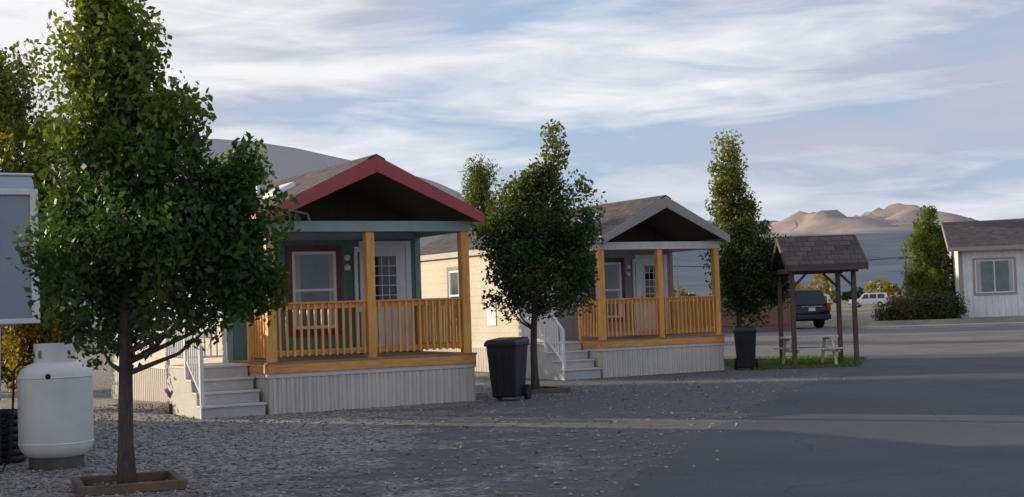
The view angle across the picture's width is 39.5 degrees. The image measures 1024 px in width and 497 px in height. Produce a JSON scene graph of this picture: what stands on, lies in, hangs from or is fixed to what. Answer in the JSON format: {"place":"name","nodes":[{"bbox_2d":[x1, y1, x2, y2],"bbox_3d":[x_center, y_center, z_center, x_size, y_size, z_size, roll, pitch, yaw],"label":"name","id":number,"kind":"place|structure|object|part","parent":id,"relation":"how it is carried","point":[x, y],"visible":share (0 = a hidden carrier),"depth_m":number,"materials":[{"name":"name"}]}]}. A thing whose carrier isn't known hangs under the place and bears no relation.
{"place":"outdoors","nodes":[
{"label":"outdoors","id":0,"kind":"place"},
{"bbox_2d":[1,139,464,347],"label":"arched warehouse","id":1,"kind":"structure","parent":0,"point":[287,162],"depth_m":85.30,"materials":[{"name":"metal"}]},
{"bbox_2d":[0,298,902,496],"bbox_3d":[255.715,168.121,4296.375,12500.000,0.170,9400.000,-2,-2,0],"label":"ground","id":2,"kind":"structure","parent":0,"point":[507,483],"depth_m":17.76,"materials":[{"name":"grey gravel"}]},
{"bbox_2d":[0,409,26,464],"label":"coiled pipe","id":3,"kind":"object","parent":2,"relation":"on","point":[17,455],"visible":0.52,"depth_m":16.34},
{"bbox_2d":[0,173,39,400],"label":"travel trailer","id":4,"kind":"object","parent":2,"relation":"on","point":[17,203],"visible":0.93,"depth_m":16.92,"materials":[{"name":"white paint"}]},
{"bbox_2d":[1,304,80,389],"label":"autumn shrub","id":5,"kind":"object","parent":2,"relation":"on","point":[4,372],"visible":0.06,"depth_m":34.75,"materials":[{"name":"yellow plant"}]},
{"bbox_2d":[1,266,81,396],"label":"autumn shrub","id":6,"kind":"object","parent":2,"relation":"on","point":[22,339],"visible":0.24,"depth_m":26.27,"materials":[{"name":"yellow plant"}]},
{"bbox_2d":[0,343,93,472],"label":"propane tank","id":7,"kind":"object","parent":2,"relation":"on","point":[55,407],"visible":0.98,"depth_m":15.54,"materials":[{"name":"grey metal"}]},
{"bbox_2d":[0,38,99,311],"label":"cottonwood tree","id":8,"kind":"object","parent":2,"relation":"on","point":[14,126],"visible":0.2,"depth_m":36.68,"materials":[{"name":"green plant"}]},
{"bbox_2d":[72,470,186,496],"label":"tree planter border","id":9,"kind":"object","parent":2,"relation":"on","point":[174,480],"visible":0.98,"depth_m":13.34,"materials":[{"name":"brown wood"}]},
{"bbox_2d":[5,0,300,483],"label":"pear tree","id":10,"kind":"object","parent":2,"relation":"on","point":[199,229],"visible":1,"depth_m":13.52,"materials":[{"name":"green plant"}]},
{"bbox_2d":[164,388,171,413],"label":"spigot","id":11,"kind":"structure","parent":2,"relation":"on","point":[168,408],"depth_m":24.03,"materials":[{"name":"grey metal"}]},
{"bbox_2d":[0,453,461,496],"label":"fallen leaves","id":12,"kind":"object","parent":2,"relation":"on","point":[187,494],"visible":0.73,"depth_m":13.82,"materials":[{"name":"brown plant"}]},
{"bbox_2d":[212,149,280,186],"bbox_3d":[-7.993,0.292,40.544,3.609,6.571,3.678,-2,-2,0],"label":"shade tree","id":13,"kind":"object","parent":2,"relation":"on","point":[264,158],"visible":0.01,"depth_m":40.65,"materials":[{"name":"green plant"}]},
{"bbox_2d":[111,154,482,418],"bbox_3d":[-5.353,0.969,28.414,4.973,4.550,11.320,-1,-3,-29],"label":"cabin","id":14,"kind":"object","parent":2,"relation":"on","point":[350,327],"visible":0.67,"depth_m":24.53,"materials":[{"name":"wood"}]},
{"bbox_2d":[292,251,336,328],"bbox_3d":[-3.559,0.750,25.724,0.840,1.390,0.048,-1,-3,-29],"label":"window frame","id":15,"kind":"structure","parent":14,"relation":"in","point":[334,289],"depth_m":25.71,"materials":[{"name":"white paint"}]},
{"bbox_2d":[300,254,329,325],"bbox_3d":[-3.560,0.750,25.727,0.780,1.330,0.022,-1,-3,-29],"label":"window glass","id":16,"kind":"structure","parent":14,"relation":"in","point":[314,269],"depth_m":25.73,"materials":[{"name":"glass"}]},
{"bbox_2d":[353,247,362,352],"bbox_3d":[-2.803,0.933,26.055,0.120,1.940,0.040,-1,-3,-29],"label":"screen door","id":17,"kind":"structure","parent":14,"relation":"in","point":[356,249],"depth_m":26.04,"materials":[{"name":"white paint"}]},
{"bbox_2d":[374,246,406,351],"bbox_3d":[-2.326,0.931,26.381,0.830,1.940,0.031,-1,-3,-29],"label":"door","id":18,"kind":"structure","parent":14,"relation":"in","point":[398,251],"depth_m":26.46,"materials":[{"name":"white paint"}]},
{"bbox_2d":[5,369,841,496],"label":"fallen leaves","id":19,"kind":"object","parent":2,"relation":"on","point":[464,469],"visible":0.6,"depth_m":18.86,"materials":[{"name":"brown plant"}]},
{"bbox_2d":[456,154,504,222],"bbox_3d":[-1.077,0.063,60.102,3.468,8.161,4.024,-2,-2,0],"label":"deciduous tree","id":20,"kind":"object","parent":2,"relation":"on","point":[479,183],"visible":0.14,"depth_m":59.85,"materials":[{"name":"leaves"},{"name":"bark"}]},
{"bbox_2d":[484,337,531,398],"bbox_3d":[-0.058,2.078,24.669,0.598,1.079,0.771,-3,-3,22],"label":"wheeled trash bin","id":21,"kind":"object","parent":2,"relation":"on","point":[507,359],"visible":1,"depth_m":24.41,"materials":[{"name":"black plastic"}]},
{"bbox_2d":[468,119,606,389],"bbox_3d":[0.418,0.149,26.938,2.406,5.230,2.307,-4,-3,42],"label":"pear tree","id":22,"kind":"object","parent":2,"relation":"on","point":[537,235],"visible":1,"depth_m":26.68,"materials":[{"name":"green plant"}]},
{"bbox_2d":[532,386,570,393],"bbox_3d":[0.459,2.663,26.813,0.940,0.090,0.940,-1,-3,-29],"label":"tree planter border","id":23,"kind":"object","parent":2,"relation":"on","point":[547,389],"visible":0.48,"depth_m":26.49,"materials":[{"name":"brown wood"}]},
{"bbox_2d":[420,195,729,379],"bbox_3d":[0.705,1.297,39.681,4.824,4.686,11.320,-1,-3,-29],"label":"cabin","id":24,"kind":"object","parent":2,"relation":"on","point":[627,326],"visible":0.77,"depth_m":35.92,"materials":[{"name":"wood"}]},
{"bbox_2d":[448,270,458,297],"bbox_3d":[-1.637,1.358,41.157,0.047,1.442,0.700,-1,-3,-29],"label":"window frame","id":25,"kind":"structure","parent":24,"relation":"in","point":[449,272],"depth_m":41.42,"materials":[{"name":"white paint"}]},
{"bbox_2d":[451,272,457,297],"bbox_3d":[-1.634,1.358,41.159,0.021,1.380,0.640,-1,-3,-29],"label":"window pane","id":26,"kind":"structure","parent":24,"relation":"in","point":[454,276],"depth_m":41.17,"materials":[{"name":"glass"}]},
{"bbox_2d":[595,262,622,317],"bbox_3d":[2.492,1.077,36.988,0.815,1.432,0.048,-1,-3,-29],"label":"window frame","id":27,"kind":"structure","parent":24,"relation":"in","point":[605,263],"depth_m":37.11,"materials":[{"name":"white paint"}]},
{"bbox_2d":[604,264,617,315],"bbox_3d":[2.491,1.077,36.991,0.757,1.370,0.022,-1,-3,-29],"label":"window glass","id":28,"kind":"structure","parent":24,"relation":"in","point":[610,270],"depth_m":37.03,"materials":[{"name":"glass"}]},
{"bbox_2d":[632,259,638,334],"bbox_3d":[3.227,1.267,37.307,0.116,1.998,0.040,-1,-3,-29],"label":"screen door","id":29,"kind":"structure","parent":24,"relation":"in","point":[633,260],"depth_m":37.29,"materials":[{"name":"white paint"}]},
{"bbox_2d":[638,258,664,334],"bbox_3d":[3.689,1.264,37.624,0.805,1.998,0.031,-1,-3,-29],"label":"door","id":30,"kind":"structure","parent":24,"relation":"in","point":[642,262],"depth_m":37.52,"materials":[{"name":"white paint"}]},
{"bbox_2d":[676,252,680,333],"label":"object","id":31,"kind":"object","parent":24,"relation":"attached to","point":[677,281],"visible":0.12,"depth_m":45.97,"materials":[{"name":"grey metal"}]},
{"bbox_2d":[478,382,680,401],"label":"fallen leaves","id":32,"kind":"object","parent":2,"relation":"on","point":[566,392],"visible":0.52,"depth_m":26.63,"materials":[{"name":"plant"}]},
{"bbox_2d":[675,295,790,333],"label":"wooden fence","id":33,"kind":"object","parent":2,"relation":"on","point":[727,325],"visible":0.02,"depth_m":69.80,"materials":[{"name":"brown wood"}]},
{"bbox_2d":[698,130,796,358],"bbox_3d":[6.466,-0.025,38.650,2.447,6.431,2.428,-4,-3,37],"label":"pear tree","id":34,"kind":"object","parent":2,"relation":"on","point":[744,269],"visible":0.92,"depth_m":38.37,"materials":[{"name":"green plant"}]},
{"bbox_2d":[674,274,901,296],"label":"distant trees","id":35,"kind":"object","parent":2,"relation":"on","point":[891,288],"visible":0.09,"depth_m":313.50,"materials":[{"name":"yellow plant"}]},
{"bbox_2d":[795,288,830,327],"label":"parked car","id":36,"kind":"object","parent":2,"relation":"on","point":[814,306],"visible":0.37,"depth_m":72.27,"materials":[{"name":"black metal"}]},
{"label":"windows","id":37,"kind":"part","parent":36,"relation":"part of","materials":[{"name":"grey glass"}]},
{"bbox_2d":[683,283,948,300],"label":"distant trees","id":38,"kind":"object","parent":2,"relation":"on","point":[846,295],"visible":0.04,"depth_m":423.57,"materials":[{"name":"green plant"}]},
{"bbox_2d":[823,294,831,303],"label":"parked car","id":39,"kind":"object","parent":2,"relation":"on","point":[828,298],"visible":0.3,"depth_m":203.37,"materials":[{"name":"white metal"}]},
{"bbox_2d":[832,294,903,305],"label":"distant trees","id":40,"kind":"object","parent":2,"relation":"on","point":[888,295],"visible":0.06,"depth_m":180.50,"materials":[{"name":"green plant"}]},
{"bbox_2d":[849,292,889,307],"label":"parked car","id":41,"kind":"object","parent":2,"relation":"on","point":[871,298],"visible":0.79,"depth_m":183.86,"materials":[{"name":"white metal"}]},
{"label":"windows","id":42,"kind":"part","parent":41,"relation":"part of","materials":[{"name":"grey glass"}]},
{"bbox_2d":[883,295,909,306],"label":"parked car","id":43,"kind":"object","parent":2,"relation":"on","point":[892,296],"visible":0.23,"depth_m":185.01,"materials":[{"name":"grey metal"}]},
{"bbox_2d":[897,254,912,295],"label":"utility pole","id":44,"kind":"object","parent":2,"relation":"on","point":[904,264],"visible":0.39,"depth_m":159.98,"materials":[{"name":"brown wood"}]},
{"bbox_2d":[874,323,1023,329],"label":"kerb","id":45,"kind":"structure","parent":2,"relation":"on","point":[948,326],"depth_m":64.89,"materials":[{"name":"concrete"}]},
{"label":"utility pole","id":46,"kind":"object","parent":2,"relation":"on","visible":0},
{"bbox_2d":[673,257,906,266],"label":"overhead wires","id":47,"kind":"object","parent":46,"relation":"attached to","point":[867,260],"visible":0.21,"depth_m":159.27,"materials":[{"name":"rubber"}]},
{"bbox_2d":[0,0,1023,220],"label":"sky","id":48,"kind":"structure","parent":0,"point":[852,108],"materials":[{"name":"blue"}]},
{"bbox_2d":[724,354,866,369],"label":"grass","id":49,"kind":"structure","parent":0,"point":[775,363],"depth_m":38.00,"materials":[{"name":"green plant"}]},
{"bbox_2d":[620,325,1023,496],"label":"road","id":50,"kind":"structure","parent":0,"point":[926,412],"depth_m":16.85,"materials":[{"name":"grey asphalt"}]},
{"bbox_2d":[672,203,978,297],"bbox_3d":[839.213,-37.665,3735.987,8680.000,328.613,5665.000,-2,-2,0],"label":"hills","id":51,"kind":"structure","parent":0,"point":[879,233],"depth_m":3362.00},
{"bbox_2d":[706,218,1023,228],"bbox_3d":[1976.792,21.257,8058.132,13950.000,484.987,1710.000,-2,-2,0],"label":"distant hills","id":52,"kind":"structure","parent":0,"point":[711,221],"depth_m":7970.80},
{"bbox_2d":[796,314,1023,327],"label":"raised yard","id":53,"kind":"structure","parent":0,"point":[864,320],"depth_m":69.06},
{"bbox_2d":[871,291,962,321],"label":"hedge shrub","id":54,"kind":"object","parent":53,"relation":"on","point":[909,310],"visible":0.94,"depth_m":70.16,"materials":[{"name":"green plant"}]},
{"bbox_2d":[900,204,954,300],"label":"pine tree","id":55,"kind":"object","parent":53,"relation":"on","point":[931,270],"visible":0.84,"depth_m":75.88,"materials":[{"name":"green plant"}]},
{"bbox_2d":[912,289,969,318],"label":"hedge shrub","id":56,"kind":"object","parent":53,"relation":"on","point":[954,312],"visible":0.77,"depth_m":70.18,"materials":[{"name":"green plant"}]},
{"bbox_2d":[959,305,1023,317],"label":"skirting","id":57,"kind":"object","parent":53,"relation":"on","point":[997,311],"depth_m":71.51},
{"bbox_2d":[940,223,1023,303],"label":"trim","id":58,"kind":"structure","parent":57,"relation":"on","point":[972,248],"depth_m":71.53,"materials":[{"name":"white wood"}]},
{"bbox_2d":[948,249,1023,306],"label":"walls","id":59,"kind":"structure","parent":57,"relation":"on","point":[997,300],"depth_m":71.68,"materials":[{"name":"white wood"}]},
{"bbox_2d":[942,219,1023,252],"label":"roof","id":60,"kind":"structure","parent":59,"relation":"on","point":[984,233],"depth_m":73.18,"materials":[{"name":"grey"}]},
{"bbox_2d":[972,257,1016,294],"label":"window trim","id":61,"kind":"structure","parent":59,"relation":"attached to","point":[995,258],"depth_m":71.56,"materials":[{"name":"grey wood"}]},
{"bbox_2d":[974,259,1014,292],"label":"window frame","id":62,"kind":"object","parent":59,"relation":"in","point":[994,276],"visible":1,"depth_m":71.56,"materials":[{"name":"white plastic"}]},
{"bbox_2d":[980,260,1009,291],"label":"window glass","id":63,"kind":"object","parent":62,"relation":"in","point":[1001,276],"visible":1,"depth_m":71.58,"materials":[{"name":"glass"}]},
{"bbox_2d":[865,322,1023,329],"bbox_3d":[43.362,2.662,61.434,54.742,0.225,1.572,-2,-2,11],"label":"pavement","id":64,"kind":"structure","parent":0,"point":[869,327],"depth_m":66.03,"materials":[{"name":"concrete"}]},
{"bbox_2d":[976,260,1012,291],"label":"window curtain","id":65,"kind":"object","parent":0,"point":[978,274],"depth_m":71.72,"materials":[{"name":"white fabric"}]},
{"label":"lawn verge","id":66,"kind":"structure","parent":0,"visible":0},
{"bbox_2d":[733,326,757,368],"bbox_3d":[5.893,2.512,36.005,0.598,1.079,0.771,-2,-2,10],"label":"wheeled trash bin","id":67,"kind":"object","parent":66,"relation":"on","point":[745,342],"visible":0.98,"depth_m":35.70,"materials":[{"name":"black plastic"}]},
{"bbox_2d":[774,335,844,364],"bbox_3d":[7.692,2.661,37.012,1.408,0.775,1.530,-2,-2,-6],"label":"picnic table","id":68,"kind":"object","parent":66,"relation":"on","point":[823,348],"visible":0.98,"depth_m":36.80,"materials":[{"name":"white wood"}]},
{"bbox_2d":[769,234,868,366],"bbox_3d":[7.951,1.393,36.998,2.061,3.460,2.430,-2,-2,0],"label":"picnic shelter","id":69,"kind":"object","parent":66,"relation":"on","point":[837,255],"visible":0.84,"depth_m":36.29,"materials":[{"name":"brown wood"}]}
]}

